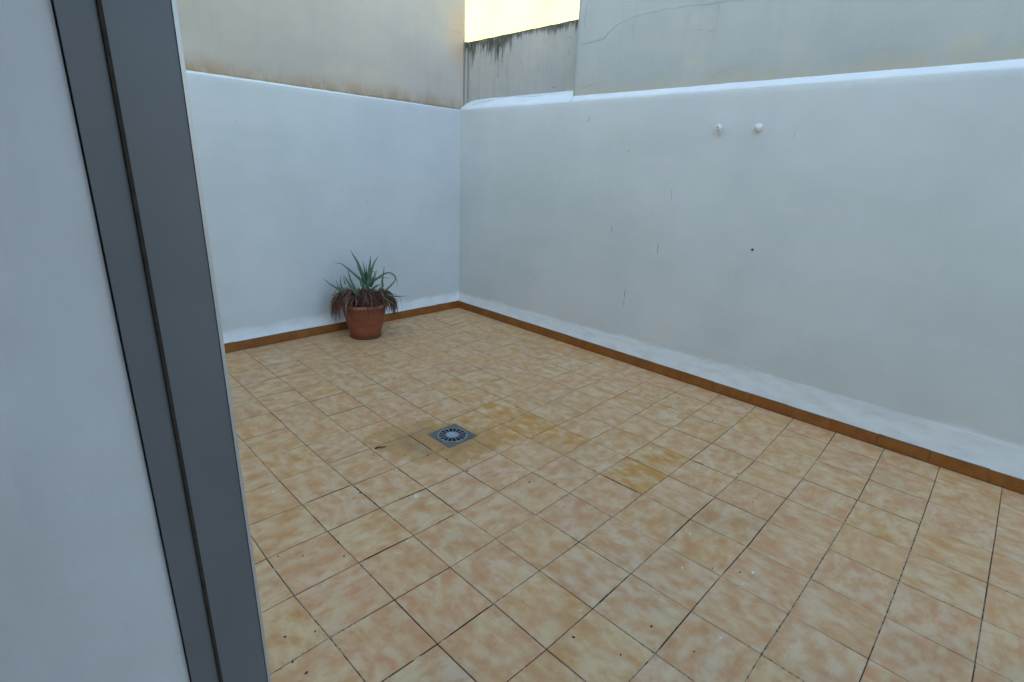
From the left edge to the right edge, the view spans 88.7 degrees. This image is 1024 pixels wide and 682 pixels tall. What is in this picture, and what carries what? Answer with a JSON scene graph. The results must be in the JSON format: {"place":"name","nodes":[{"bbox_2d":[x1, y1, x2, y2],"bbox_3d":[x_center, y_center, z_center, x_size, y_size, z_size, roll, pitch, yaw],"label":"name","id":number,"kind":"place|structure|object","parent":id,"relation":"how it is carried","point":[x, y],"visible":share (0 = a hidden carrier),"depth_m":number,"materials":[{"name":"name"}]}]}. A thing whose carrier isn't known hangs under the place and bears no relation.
{"place":"outdoors","nodes":[
{"label":"outdoors","id":0,"kind":"place"},
{"bbox_2d":[225,307,1023,681],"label":"floor","id":1,"kind":"structure","parent":0,"point":[843,601],"depth_m":2.30,"materials":[{"name":"tile"}]},
{"bbox_2d":[186,70,459,352],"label":"white wall","id":2,"kind":"structure","parent":1,"relation":"on","point":[305,190],"depth_m":4.43,"materials":[{"name":"paint"}]},
{"bbox_2d":[176,0,464,109],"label":"rendered wall","id":3,"kind":"structure","parent":2,"relation":"on","point":[411,51],"depth_m":4.23,"materials":[{"name":"white paint"}]},
{"bbox_2d":[340,302,385,339],"bbox_3d":[-1.314,-0.205,4.678,0.424,0.329,0.424,12,21,27],"label":"flower pot","id":4,"kind":"object","parent":1,"relation":"on","point":[360,327],"visible":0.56,"depth_m":4.56,"materials":[{"name":"ceramic"}]},
{"bbox_2d":[325,251,402,325],"bbox_3d":[-1.290,-0.469,4.579,0.520,0.652,0.629,19,25,41],"label":"aloe plant","id":5,"kind":"object","parent":4,"relation":"in","point":[354,296],"visible":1,"depth_m":4.52,"materials":[{"name":"green plant"}]},
{"bbox_2d":[428,424,476,447],"bbox_3d":[-0.346,0.544,3.040,0.204,0.008,0.204,19,25,41],"label":"floor drain","id":6,"kind":"object","parent":1,"relation":"on","point":[452,435],"visible":1,"depth_m":3.03,"materials":[{"name":"grey metal"}]},
{"bbox_2d":[458,59,1023,494],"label":"white wall","id":7,"kind":"structure","parent":1,"relation":"on","point":[869,288],"depth_m":3.27,"materials":[{"name":"paint"}]},
{"bbox_2d":[464,19,577,104],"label":"wall","id":8,"kind":"structure","parent":7,"relation":"on","point":[539,60],"depth_m":4.64,"materials":[{"name":"white paint"}]},
{"bbox_2d":[715,123,721,135],"bbox_3d":[1.354,-1.381,3.420,0.059,0.080,0.040,-15,25,-42],"label":"wall hook","id":9,"kind":"object","parent":7,"relation":"attached to","point":[718,127],"depth_m":3.41,"materials":[{"name":"metal"}]},
{"bbox_2d":[754,123,762,131],"bbox_3d":[1.529,-1.330,3.259,0.039,0.049,0.049,-15,25,-42],"label":"wall plug","id":10,"kind":"object","parent":7,"relation":"attached to","point":[758,127],"depth_m":3.25,"materials":[{"name":"white plastic"}]},
{"bbox_2d":[573,0,1023,95],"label":"rendered wall","id":11,"kind":"structure","parent":0,"point":[630,45],"depth_m":3.15,"materials":[{"name":"white paint"}]},
{"label":"ground","id":12,"kind":"structure","parent":0,"visible":0},
{"bbox_2d":[0,0,270,681],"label":"house","id":13,"kind":"structure","parent":12,"relation":"on","point":[126,551],"depth_m":0.61,"materials":[{"name":"paint"}]},
{"bbox_2d":[465,0,579,41],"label":"neighbouring building","id":14,"kind":"structure","parent":12,"relation":"on","point":[484,19],"depth_m":10.83,"materials":[{"name":"beige paint"}]},
{"bbox_2d":[230,318,1023,681],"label":"floor grout","id":15,"kind":"object","parent":12,"relation":"on","point":[602,556],"visible":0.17,"depth_m":2.16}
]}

